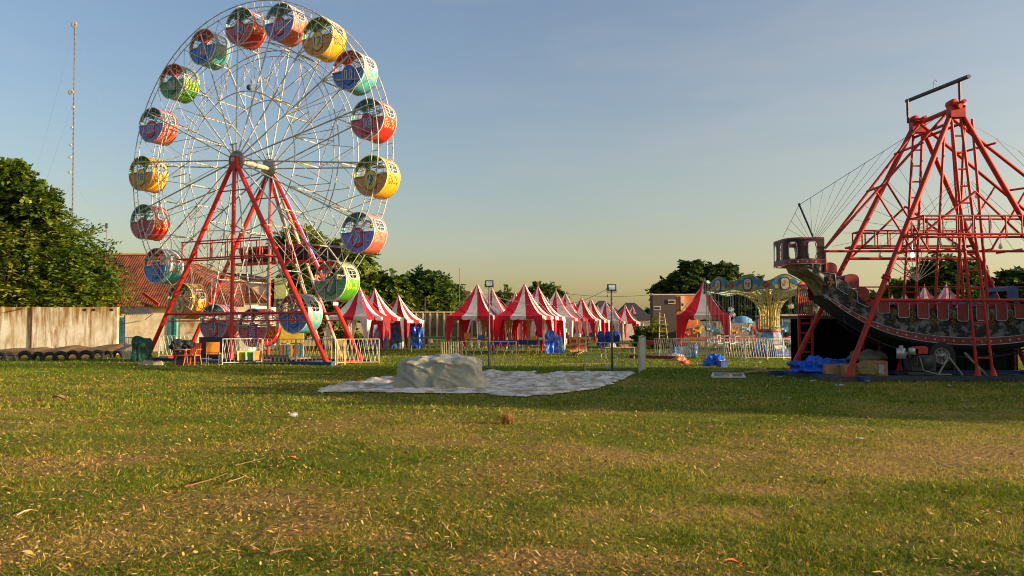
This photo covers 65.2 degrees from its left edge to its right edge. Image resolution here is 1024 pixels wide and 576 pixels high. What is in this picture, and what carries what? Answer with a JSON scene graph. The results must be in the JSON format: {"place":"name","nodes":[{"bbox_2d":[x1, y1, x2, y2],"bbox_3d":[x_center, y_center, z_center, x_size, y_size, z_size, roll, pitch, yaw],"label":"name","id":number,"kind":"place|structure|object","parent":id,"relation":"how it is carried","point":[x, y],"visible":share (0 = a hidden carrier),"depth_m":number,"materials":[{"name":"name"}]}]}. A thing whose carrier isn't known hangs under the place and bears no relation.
{"place":"outdoors","nodes":[
{"label":"outdoors","id":0,"kind":"place"},
{"bbox_2d":[301,323,372,345],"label":"back wall","id":1,"kind":"structure","parent":0,"point":[358,326],"depth_m":67.77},
{"bbox_2d":[0,338,1023,575],"bbox_3d":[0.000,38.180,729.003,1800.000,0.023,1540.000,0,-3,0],"label":"ground","id":2,"kind":"structure","parent":0,"point":[994,450],"depth_m":8.60,"materials":[{"name":"plant"}]},
{"bbox_2d":[0,157,71,305],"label":"leafy tree","id":3,"kind":"object","parent":2,"relation":"on","point":[19,184],"visible":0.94,"depth_m":47.27,"materials":[{"name":"green plant"}]},
{"bbox_2d":[0,307,119,349],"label":"boundary wall","id":4,"kind":"structure","parent":2,"relation":"on","point":[36,327],"depth_m":45.95,"materials":[{"name":"concrete"}]},
{"bbox_2d":[0,343,130,356],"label":"tires","id":5,"kind":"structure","parent":2,"relation":"on","point":[112,348],"depth_m":44.68,"materials":[{"name":"rubber"}]},
{"bbox_2d":[0,191,141,319],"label":"broad tree","id":6,"kind":"object","parent":2,"relation":"on","point":[78,276],"visible":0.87,"depth_m":47.71,"materials":[{"name":"green plant"}]},
{"bbox_2d":[35,22,150,250],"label":"radio mast","id":7,"kind":"object","parent":2,"relation":"on","point":[73,25],"visible":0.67,"depth_m":75.97,"materials":[{"name":"metal"}]},
{"bbox_2d":[123,337,132,360],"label":"crowd barrier","id":8,"kind":"object","parent":2,"relation":"on","point":[125,356],"visible":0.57,"depth_m":36.79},
{"bbox_2d":[130,336,152,361],"bbox_3d":[-16.729,2.732,36.118,0.881,1.152,0.783,0,-3,0],"label":"covered bin","id":9,"kind":"object","parent":2,"relation":"on","point":[142,347],"visible":0.98,"depth_m":35.82,"materials":[{"name":"plastic"}]},
{"bbox_2d":[168,339,194,364],"bbox_3d":[-13.532,2.616,32.799,1.142,1.072,0.593,0,-3,0],"label":"black bag","id":10,"kind":"object","parent":2,"relation":"on","point":[183,344],"visible":0.94,"depth_m":32.62,"materials":[{"name":"fabric"}]},
{"bbox_2d":[89,253,275,350],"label":"tiled house","id":11,"kind":"structure","parent":2,"relation":"on","point":[144,319],"depth_m":52.00,"materials":[{"name":"tile"}]},
{"bbox_2d":[119,317,123,350],"bbox_3d":[-25.350,3.011,51.879,0.454,2.200,0.070,0,-3,0],"label":"door","id":12,"kind":"structure","parent":11,"relation":"in","point":[121,325],"depth_m":51.85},
{"bbox_2d":[168,317,173,350],"bbox_3d":[-22.105,3.011,51.879,0.360,2.200,0.070,0,-3,0],"label":"door","id":13,"kind":"structure","parent":11,"relation":"in","point":[170,324],"depth_m":51.85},
{"bbox_2d":[183,343,201,365],"bbox_3d":[-12.961,2.692,32.542,0.560,0.901,0.627,-1,-3,10],"label":"plastic chair","id":14,"kind":"object","parent":2,"relation":"on","point":[196,350],"visible":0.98,"depth_m":32.71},
{"bbox_2d":[206,342,220,364],"bbox_3d":[-12.284,2.684,32.952,0.528,0.950,0.460,0,-3,-8],"label":"metal chair","id":15,"kind":"object","parent":2,"relation":"on","point":[212,346],"visible":0.91,"depth_m":32.74,"materials":[{"name":"orange metal"}]},
{"bbox_2d":[222,338,261,364],"bbox_3d":[-11.227,2.639,33.309,1.625,1.077,0.044,2,-3,-30],"label":"crowd barrier","id":16,"kind":"object","parent":2,"relation":"on","point":[260,346],"visible":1,"depth_m":33.23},
{"bbox_2d":[246,75,252,274],"bbox_3d":[-19.812,-5.860,60.354,0.712,20.772,0.167,0,-3,0],"label":"thin mast","id":17,"kind":"object","parent":2,"relation":"on","point":[249,87],"visible":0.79,"depth_m":60.62,"materials":[{"name":"metal"}]},
{"bbox_2d":[236,274,274,306],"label":"plaster house","id":18,"kind":"structure","parent":2,"relation":"on","point":[259,289],"depth_m":58.07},
{"bbox_2d":[129,0,399,365],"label":"ferris wheel","id":19,"kind":"object","parent":2,"relation":"on","point":[329,47],"visible":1,"depth_m":35.70,"materials":[{"name":"multicoloured metal"}]},
{"bbox_2d":[262,339,295,363],"bbox_3d":[-9.668,2.638,33.209,1.458,1.067,0.044,0,-3,8],"label":"crowd barrier","id":20,"kind":"object","parent":2,"relation":"on","point":[277,352],"visible":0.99,"depth_m":33.20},
{"bbox_2d":[274,278,295,348],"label":"green wall house","id":21,"kind":"structure","parent":2,"relation":"on","point":[281,292],"depth_m":57.76,"materials":[{"name":"paint"}]},
{"bbox_2d":[279,328,303,356],"bbox_3d":[-10.449,2.659,37.927,1.165,1.500,0.135,0,-3,0],"label":"ticket counter","id":22,"kind":"object","parent":2,"relation":"on","point":[285,334],"visible":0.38,"depth_m":37.89,"materials":[{"name":"yellow paint"}]},
{"bbox_2d":[299,336,331,358],"bbox_3d":[-9.874,2.963,40.152,0.044,1.117,3.357,3,-4,-42],"label":"crowd barrier","id":23,"kind":"object","parent":2,"relation":"on","point":[317,348],"visible":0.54,"depth_m":39.61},
{"bbox_2d":[296,339,335,364],"bbox_3d":[-8.047,2.618,32.810,1.882,1.067,0.044,-1,-3,19],"label":"crowd barrier","id":24,"kind":"object","parent":2,"relation":"on","point":[314,348],"visible":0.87,"depth_m":32.86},
{"bbox_2d":[265,223,381,347],"bbox_3d":[-14.322,-0.203,59.960,9.224,9.493,5.973,0,-3,0],"label":"garden tree","id":25,"kind":"object","parent":2,"relation":"on","point":[366,263],"visible":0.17,"depth_m":59.02,"materials":[{"name":"green plant"}]},
{"bbox_2d":[336,339,344,364],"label":"crowd barrier","id":26,"kind":"object","parent":2,"relation":"on","point":[338,341],"visible":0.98,"depth_m":32.75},
{"bbox_2d":[329,328,364,348],"bbox_3d":[-12.386,3.829,59.837,2.838,2.801,2.875,0,-3,0],"label":"bush","id":27,"kind":"object","parent":2,"relation":"on","point":[358,335],"visible":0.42,"depth_m":59.41,"materials":[{"name":"green plant"}]},
{"bbox_2d":[326,286,389,351],"bbox_3d":[-10.172,1.944,53.170,3.070,4.460,3.070,-1,-3,20],"label":"market tent","id":28,"kind":"object","parent":2,"relation":"on","point":[361,308],"visible":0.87,"depth_m":52.54,"materials":[{"name":"red fabric"}]},
{"bbox_2d":[345,339,379,364],"bbox_3d":[-6.229,2.643,33.309,1.415,1.067,0.045,1,-3,-17],"label":"crowd barrier","id":29,"kind":"object","parent":2,"relation":"on","point":[378,346],"visible":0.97,"depth_m":33.27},
{"bbox_2d":[344,288,403,349],"bbox_3d":[-9.704,2.110,56.458,3.070,4.460,3.070,-1,-3,20],"label":"market tent","id":30,"kind":"object","parent":2,"relation":"on","point":[375,298],"visible":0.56,"depth_m":56.24,"materials":[{"name":"red fabric"}]},
{"bbox_2d":[332,268,420,331],"bbox_3d":[-11.294,1.591,64.125,8.162,6.335,5.171,0,-3,0],"label":"mango tree","id":31,"kind":"object","parent":2,"relation":"on","point":[390,288],"visible":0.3,"depth_m":63.00,"materials":[{"name":"green plant"}]},
{"bbox_2d":[372,324,387,348],"bbox_3d":[-9.162,3.406,55.749,0.157,1.756,1.544,-2,-3,33],"label":"wall sheet","id":32,"kind":"object","parent":2,"relation":"on","point":[376,336],"depth_m":55.49,"materials":[{"name":"blue fabric"}]},
{"bbox_2d":[390,325,401,348],"bbox_3d":[-8.358,3.499,57.615,1.002,1.742,0.161,0,-3,-9],"label":"wall sheet","id":33,"kind":"object","parent":2,"relation":"on","point":[395,340],"depth_m":57.59,"materials":[{"name":"blue fabric"}]},
{"bbox_2d":[370,294,424,348],"bbox_3d":[-8.661,2.492,60.952,3.070,4.148,3.070,-1,-3,20],"label":"market tent","id":34,"kind":"object","parent":2,"relation":"on","point":[399,307],"visible":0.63,"depth_m":60.34,"materials":[{"name":"red fabric"}]},
{"bbox_2d":[410,327,422,348],"bbox_3d":[-7.018,3.647,58.747,0.876,1.621,0.287,0,-3,0],"label":"wall sheet","id":35,"kind":"object","parent":2,"relation":"on","point":[416,332],"depth_m":58.74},
{"bbox_2d":[410,337,459,351],"bbox_3d":[-4.836,3.651,51.873,3.420,0.920,0.818,0,-3,0],"label":"market table","id":36,"kind":"object","parent":2,"relation":"on","point":[411,338],"visible":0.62,"depth_m":51.49,"materials":[{"name":"grey metal"}]},
{"bbox_2d":[402,264,468,343],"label":"rain tree","id":37,"kind":"object","parent":2,"relation":"on","point":[432,291],"visible":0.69,"depth_m":76.10,"materials":[{"name":"green plant"}]},
{"bbox_2d":[440,341,461,354],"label":"crowd barrier","id":38,"kind":"object","parent":2,"relation":"on","point":[443,351],"visible":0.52,"depth_m":30.61,"materials":[{"name":"beige paint"}]},
{"bbox_2d":[408,311,499,347],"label":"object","id":39,"kind":"object","parent":2,"relation":"on","point":[435,323],"visible":0.45,"depth_m":61.98,"materials":[{"name":"metal"}]},
{"bbox_2d":[458,333,487,339],"bbox_3d":[-2.287,3.376,49.393,2.000,1.220,0.700,-1,-3,16],"label":"market table","id":40,"kind":"object","parent":2,"relation":"on","point":[467,336],"visible":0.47,"depth_m":49.27,"materials":[{"name":"wood"}]},
{"bbox_2d":[317,369,634,396],"bbox_3d":[-0.535,2.562,22.851,7.265,0.120,10.485,-1,-3,15],"label":"ground tarpaulin","id":41,"kind":"object","parent":2,"relation":"on","point":[523,383],"visible":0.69,"depth_m":20.53,"materials":[{"name":"plastic"}]},
{"bbox_2d":[394,353,490,387],"bbox_3d":[-1.730,2.048,20.035,2.468,0.822,1.361,0,-3,0],"label":"covered heap","id":42,"kind":"object","parent":41,"relation":"on","point":[449,370],"visible":0.99,"depth_m":19.53,"materials":[{"name":"grey fabric"}]},
{"bbox_2d":[446,284,506,351],"bbox_3d":[-2.211,1.825,50.802,3.070,4.460,3.070,-1,-3,16],"label":"market tent","id":43,"kind":"object","parent":2,"relation":"on","point":[474,306],"visible":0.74,"depth_m":49.89,"materials":[{"name":"red fabric"}]},
{"bbox_2d":[459,319,465,345],"bbox_3d":[-3.183,2.863,51.423,0.500,1.750,0.075,0,-3,0],"label":"tied curtain","id":44,"kind":"object","parent":43,"relation":"hanging from","point":[462,322],"visible":0.67,"depth_m":51.43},
{"bbox_2d":[480,319,487,345],"bbox_3d":[-1.811,2.878,51.723,0.500,1.750,0.075,0,-3,0],"label":"tied curtain","id":45,"kind":"object","parent":43,"relation":"hanging from","point":[483,324],"visible":0.63,"depth_m":51.72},
{"bbox_2d":[485,280,492,368],"bbox_3d":[-0.849,1.358,29.869,0.359,3.289,0.300,0,-3,0],"label":"floodlight pole","id":46,"kind":"object","parent":2,"relation":"on","point":[489,283],"visible":0.96,"depth_m":29.84,"materials":[{"name":"metal"}]},
{"bbox_2d":[462,341,516,366],"bbox_3d":[-0.865,2.505,30.062,2.139,1.017,0.046,-1,-3,14],"label":"crowd barrier","id":47,"kind":"object","parent":2,"relation":"on","point":[490,349],"visible":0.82,"depth_m":30.01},
{"bbox_2d":[464,288,518,350],"bbox_3d":[-1.397,2.075,55.769,3.070,4.460,3.070,-1,-3,16],"label":"market tent","id":48,"kind":"object","parent":2,"relation":"on","point":[495,301],"visible":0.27,"depth_m":55.64,"materials":[{"name":"red fabric"}]},
{"bbox_2d":[487,284,517,306],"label":"distant tree","id":49,"kind":"object","parent":2,"relation":"on","point":[507,294],"visible":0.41,"depth_m":116.67,"materials":[{"name":"green plant"}]},
{"bbox_2d":[490,340,519,353],"bbox_3d":[-0.410,3.440,46.477,1.620,0.800,0.618,-1,-3,16],"label":"market table","id":50,"kind":"object","parent":2,"relation":"on","point":[504,343],"visible":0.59,"depth_m":46.24,"materials":[{"name":"blue wood"}]},
{"bbox_2d":[496,411,516,424],"bbox_3d":[-0.041,2.031,12.592,0.456,0.209,0.400,0,-3,0],"label":"dry grass tuft","id":51,"kind":"object","parent":2,"relation":"on","point":[507,418],"visible":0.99,"depth_m":12.53,"materials":[{"name":"plant"}]},
{"bbox_2d":[0,373,1023,575],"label":"fallen leaves","id":52,"kind":"object","parent":2,"relation":"on","point":[249,546],"visible":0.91,"depth_m":7.13,"materials":[{"name":"plant"}]},
{"bbox_2d":[494,281,553,352],"bbox_3d":[0.787,1.797,50.242,3.070,4.460,3.070,-1,-3,16],"label":"market tent","id":53,"kind":"object","parent":2,"relation":"on","point":[515,310],"visible":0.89,"depth_m":49.24,"materials":[{"name":"red fabric"}]},
{"bbox_2d":[506,319,513,345],"bbox_3d":[-0.129,2.863,51.423,0.500,1.750,0.075,0,-3,0],"label":"tied curtain","id":54,"kind":"object","parent":53,"relation":"hanging from","point":[509,323],"visible":0.76,"depth_m":51.44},
{"bbox_2d":[512,340,538,351],"bbox_3d":[0.705,3.460,47.077,1.720,0.820,0.618,-1,-3,16],"label":"market table","id":55,"kind":"object","parent":2,"relation":"on","point":[530,342],"visible":0.57,"depth_m":46.73,"materials":[{"name":"blue wood"}]},
{"bbox_2d":[510,286,564,350],"bbox_3d":[1.732,1.944,53.170,3.070,4.460,3.070,-1,-3,16],"label":"market tent","id":56,"kind":"object","parent":2,"relation":"on","point":[537,294],"visible":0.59,"depth_m":53.13,"materials":[{"name":"red fabric"}]},
{"bbox_2d":[525,320,532,345],"bbox_3d":[1.104,2.888,51.923,0.500,1.750,0.075,0,-3,0],"label":"tied curtain","id":57,"kind":"object","parent":56,"relation":"hanging from","point":[528,323],"visible":0.7,"depth_m":51.94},
{"bbox_2d":[527,336,547,353],"bbox_3d":[1.493,3.335,46.791,1.200,1.040,0.600,-1,-3,16],"label":"market table","id":58,"kind":"object","parent":2,"relation":"on","point":[535,338],"visible":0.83,"depth_m":46.73,"materials":[{"name":"brown wood"}]},
{"bbox_2d":[528,280,570,300],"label":"distant tree","id":59,"kind":"object","parent":2,"relation":"on","point":[548,290],"visible":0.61,"depth_m":118.68,"materials":[{"name":"green plant"}]},
{"bbox_2d":[545,330,554,352],"bbox_3d":[2.273,3.226,47.901,0.744,1.392,0.270,2,-4,-35],"label":"wall sheet","id":60,"kind":"object","parent":2,"relation":"on","point":[550,336],"depth_m":47.93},
{"bbox_2d":[531,291,579,348],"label":"market tent","id":61,"kind":"object","parent":2,"relation":"on","point":[563,310],"visible":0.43,"depth_m":58.77,"materials":[{"name":"red fabric"}]},
{"bbox_2d":[555,334,563,352],"bbox_3d":[2.874,3.379,49.079,0.684,1.218,0.631,0,-3,0],"label":"sheet bundle","id":62,"kind":"object","parent":2,"relation":"on","point":[559,346],"visible":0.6,"depth_m":48.88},
{"bbox_2d":[543,291,587,346],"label":"market tent","id":63,"kind":"object","parent":2,"relation":"on","point":[571,308],"visible":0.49,"depth_m":63.37,"materials":[{"name":"red fabric"}]},
{"bbox_2d":[569,337,577,351],"bbox_3d":[3.877,3.564,50.385,0.560,0.945,0.440,0,-3,0],"label":"goods box","id":64,"kind":"object","parent":2,"relation":"on","point":[573,344],"visible":0.91,"depth_m":50.18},
{"bbox_2d":[578,337,586,351],"bbox_3d":[4.471,3.579,50.684,0.560,0.945,0.440,0,-3,0],"label":"goods box","id":65,"kind":"object","parent":2,"relation":"on","point":[582,341],"visible":0.8,"depth_m":50.48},
{"bbox_2d":[565,296,600,343],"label":"market tent","id":66,"kind":"object","parent":2,"relation":"on","point":[581,306],"visible":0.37,"depth_m":71.93,"materials":[{"name":"red fabric"}]},
{"bbox_2d":[573,299,609,333],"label":"market tent","id":67,"kind":"object","parent":2,"relation":"on","point":[596,314],"visible":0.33,"depth_m":75.68,"materials":[{"name":"red fabric"}]},
{"bbox_2d":[597,331,605,347],"bbox_3d":[6.897,3.961,61.874,0.630,1.287,0.738,0,-3,0],"label":"covered crate","id":68,"kind":"object","parent":2,"relation":"on","point":[600,336],"visible":0.96,"depth_m":61.58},
{"bbox_2d":[588,299,622,341],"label":"market tent","id":69,"kind":"object","parent":2,"relation":"on","point":[605,309],"visible":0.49,"depth_m":81.09,"materials":[{"name":"red fabric"}]},
{"bbox_2d":[584,342,638,369],"bbox_3d":[3.553,2.437,28.514,1.942,0.997,0.044,0,-3,0],"label":"crowd barrier","id":70,"kind":"object","parent":2,"relation":"on","point":[585,361],"visible":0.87,"depth_m":28.51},
{"bbox_2d":[606,284,616,370],"bbox_3d":[3.512,1.390,28.166,0.360,3.053,0.300,0,-3,0],"label":"floodlight pole","id":71,"kind":"object","parent":2,"relation":"on","point":[611,287],"visible":0.8,"depth_m":28.13,"materials":[{"name":"metal"}]},
{"bbox_2d":[600,343,635,358],"bbox_3d":[5.268,3.124,39.894,1.600,0.770,0.800,1,-3,-12],"label":"market table","id":72,"kind":"object","parent":2,"relation":"on","point":[622,346],"visible":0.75,"depth_m":39.70,"materials":[{"name":"brown wood"}]},
{"bbox_2d":[610,305,639,333],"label":"market tent","id":73,"kind":"object","parent":2,"relation":"on","point":[626,316],"visible":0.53,"depth_m":94.59,"materials":[{"name":"red fabric"}]},
{"bbox_2d":[613,303,649,339],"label":"dark roof house","id":74,"kind":"structure","parent":2,"relation":"on","point":[641,315],"depth_m":100.48,"materials":[{"name":"stone"}]},
{"bbox_2d":[628,325,649,346],"bbox_3d":[10.735,3.982,63.899,2.551,2.488,2.869,1,-3,-10],"label":"bush","id":75,"kind":"object","parent":2,"relation":"on","point":[638,332],"visible":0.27,"depth_m":63.83,"materials":[{"name":"green plant"}]},
{"bbox_2d":[638,335,645,372],"bbox_3d":[4.478,2.264,27.618,0.078,1.234,1.958,-1,-3,15],"label":"board frame","id":76,"kind":"object","parent":2,"relation":"on","point":[639,354],"visible":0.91,"depth_m":26.73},
{"bbox_2d":[640,337,644,370],"bbox_3d":[4.492,2.271,27.618,0.030,1.120,1.857,-1,-3,14],"label":"white board","id":77,"kind":"object","parent":76,"relation":"on","point":[642,353],"visible":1,"depth_m":27.59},
{"bbox_2d":[641,316,669,348],"bbox_3d":[10.565,3.606,58.894,2.341,3.075,2.313,2,-3,-34],"label":"bush","id":78,"kind":"object","parent":2,"relation":"on","point":[651,333],"visible":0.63,"depth_m":58.41,"materials":[{"name":"green plant"}]},
{"bbox_2d":[654,338,670,355],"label":"crowd barrier","id":79,"kind":"object","parent":2,"relation":"on","point":[663,346],"visible":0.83,"depth_m":39.92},
{"bbox_2d":[649,294,676,347],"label":"brick building","id":80,"kind":"structure","parent":2,"relation":"on","point":[662,304],"depth_m":59.99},
{"bbox_2d":[671,338,688,356],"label":"crowd barrier","id":81,"kind":"object","parent":2,"relation":"on","point":[678,343],"visible":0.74,"depth_m":39.65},
{"bbox_2d":[676,294,699,347],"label":"orange building","id":82,"kind":"structure","parent":2,"relation":"on","point":[691,324],"depth_m":60.37,"materials":[{"name":"paint"}]},
{"bbox_2d":[645,259,743,320],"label":"banyan tree","id":83,"kind":"object","parent":2,"relation":"on","point":[688,277],"visible":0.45,"depth_m":82.89,"materials":[{"name":"green plant"}]},
{"bbox_2d":[689,338,705,358],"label":"crowd barrier","id":84,"kind":"object","parent":2,"relation":"on","point":[704,352],"visible":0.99,"depth_m":39.34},
{"bbox_2d":[676,283,730,352],"bbox_3d":[11.533,1.690,48.122,3.070,4.460,3.070,-1,-3,16],"label":"market tent","id":85,"kind":"object","parent":2,"relation":"on","point":[695,309],"visible":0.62,"depth_m":47.04,"materials":[{"name":"red fabric"}]},
{"bbox_2d":[702,353,725,365],"bbox_3d":[8.123,2.853,32.079,0.904,0.539,0.934,-2,-3,30],"label":"blue tarpaulin heap","id":86,"kind":"object","parent":2,"relation":"on","point":[713,359],"visible":0.75,"depth_m":31.86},
{"bbox_2d":[706,339,723,357],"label":"crowd barrier","id":87,"kind":"object","parent":2,"relation":"on","point":[712,343],"visible":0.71,"depth_m":39.07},
{"bbox_2d":[711,372,745,377],"bbox_3d":[6.740,2.718,24.962,1.012,0.040,2.229,-1,-3,14],"label":"window frame","id":88,"kind":"object","parent":2,"relation":"on","point":[727,375],"visible":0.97,"depth_m":24.82,"materials":[{"name":"glass"}]},
{"bbox_2d":[673,316,790,341],"bbox_3d":[14.217,2.651,51.895,7.200,1.720,2.075,0,-3,0],"label":"kiddie ride","id":89,"kind":"object","parent":2,"relation":"on","point":[737,320],"visible":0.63,"depth_m":51.17},
{"bbox_2d":[724,339,744,358],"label":"crowd barrier","id":90,"kind":"object","parent":2,"relation":"on","point":[733,348],"visible":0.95,"depth_m":38.80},
{"bbox_2d":[745,339,767,358],"bbox_3d":[11.803,2.947,38.651,1.053,0.997,0.045,0,-3,6],"label":"crowd barrier","id":91,"kind":"object","parent":2,"relation":"on","point":[746,350],"visible":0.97,"depth_m":38.65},
{"bbox_2d":[702,274,825,355],"bbox_3d":[13.823,1.532,42.977,6.925,4.159,6.925,0,-3,0],"label":"chair swing ride","id":92,"kind":"object","parent":2,"relation":"on","point":[781,286],"visible":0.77,"depth_m":42.15,"materials":[{"name":"multicoloured paint"}]},
{"bbox_2d":[711,280,818,320],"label":"backdrop tree","id":93,"kind":"object","parent":2,"relation":"on","point":[739,300],"visible":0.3,"depth_m":76.44,"materials":[{"name":"green plant"}]},
{"bbox_2d":[767,339,783,358],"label":"crowd barrier","id":94,"kind":"object","parent":2,"relation":"on","point":[780,342],"visible":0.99,"depth_m":38.65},
{"bbox_2d":[755,314,805,349],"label":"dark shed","id":95,"kind":"structure","parent":2,"relation":"on","point":[786,335],"depth_m":55.92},
{"bbox_2d":[856,362,878,374],"bbox_3d":[10.408,2.354,23.518,0.658,0.351,0.564,0,-3,0],"label":"khaki sack","id":96,"kind":"object","parent":2,"relation":"on","point":[867,369],"visible":0.97,"depth_m":23.27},
{"bbox_2d":[869,276,909,299],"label":"tree","id":97,"kind":"object","parent":2,"relation":"on","point":[894,292],"visible":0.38,"depth_m":79.39,"materials":[{"name":"green plant"}]},
{"bbox_2d":[767,74,1023,381],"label":"ship ride","id":98,"kind":"object","parent":2,"relation":"on","point":[828,336],"visible":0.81,"depth_m":24.93,"materials":[{"name":"red paint"}]},
{"bbox_2d":[786,355,849,372],"bbox_3d":[9.454,2.311,24.494,2.003,0.512,1.003,0,-3,0],"label":"blue tarpaulin","id":99,"kind":"object","parent":98,"relation":"on","point":[811,364],"visible":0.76,"depth_m":24.32,"materials":[{"name":"plastic"}]},
{"bbox_2d":[822,364,839,373],"bbox_3d":[9.643,2.434,24.008,0.620,0.310,0.500,0,-3,0],"label":"cardboard box","id":100,"kind":"object","parent":98,"relation":"on","point":[830,368],"visible":0.64,"depth_m":23.76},
{"bbox_2d":[838,364,860,374],"bbox_3d":[9.998,2.409,23.709,0.500,0.330,0.500,0,-3,-6],"label":"cardboard box","id":101,"kind":"object","parent":98,"relation":"on","point":[843,368],"visible":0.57,"depth_m":23.47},
{"bbox_2d":[859,360,887,375],"bbox_3d":[10.666,2.354,23.606,0.620,0.430,0.511,0,-3,0],"label":"cardboard box","id":102,"kind":"object","parent":98,"relation":"on","point":[882,366],"visible":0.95,"depth_m":23.37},
{"bbox_2d":[846,349,887,360],"bbox_3d":[10.732,2.026,24.235,1.216,0.372,0.944,0,-3,0],"label":"khaki cover","id":103,"kind":"object","parent":102,"relation":"on","point":[868,354],"visible":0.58,"depth_m":23.96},
{"bbox_2d":[773,113,1023,357],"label":"pirate ship","id":104,"kind":"object","parent":98,"relation":"on","point":[843,301],"visible":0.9,"depth_m":23.53,"materials":[{"name":"metal"}]},
{"bbox_2d":[896,345,951,374],"bbox_3d":[11.876,2.093,23.289,1.410,0.840,0.770,0,-3,0],"label":"diesel engine","id":105,"kind":"object","parent":98,"relation":"on","point":[917,360],"visible":1,"depth_m":23.16,"materials":[{"name":"metal"}]},
{"bbox_2d":[925,342,987,375],"bbox_3d":[12.905,2.068,23.294,1.629,1.010,0.509,-1,-3,11],"label":"drive tyre","id":106,"kind":"object","parent":98,"relation":"attached to","point":[944,352],"visible":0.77,"depth_m":23.31,"materials":[{"name":"black rubber"}]},
{"bbox_2d":[917,284,932,298],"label":"market tent","id":107,"kind":"object","parent":2,"relation":"on","point":[925,294],"visible":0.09,"depth_m":52.98,"materials":[{"name":"red fabric"}]},
{"bbox_2d":[896,252,989,298],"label":"tree","id":108,"kind":"object","parent":2,"relation":"on","point":[947,273],"visible":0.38,"depth_m":74.45,"materials":[{"name":"green plant"}]},
{"bbox_2d":[937,284,959,307],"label":"market tent","id":109,"kind":"object","parent":2,"relation":"on","point":[944,294],"visible":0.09,"depth_m":50.58,"materials":[{"name":"red fabric"}]},
{"bbox_2d":[991,265,1023,303],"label":"edge tree","id":110,"kind":"object","parent":2,"relation":"on","point":[1013,277],"visible":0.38,"depth_m":75.00,"materials":[{"name":"green plant"}]},
{"bbox_2d":[0,0,1023,312],"label":"sky","id":111,"kind":"structure","parent":0,"point":[583,147],"materials":[{"name":"blue"}]},
{"bbox_2d":[630,355,682,358],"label":"red beam","id":112,"kind":"structure","parent":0,"point":[658,357],"depth_m":39.49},
{"bbox_2d":[644,321,755,344],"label":"wall","id":113,"kind":"structure","parent":0,"point":[704,333],"depth_m":69.79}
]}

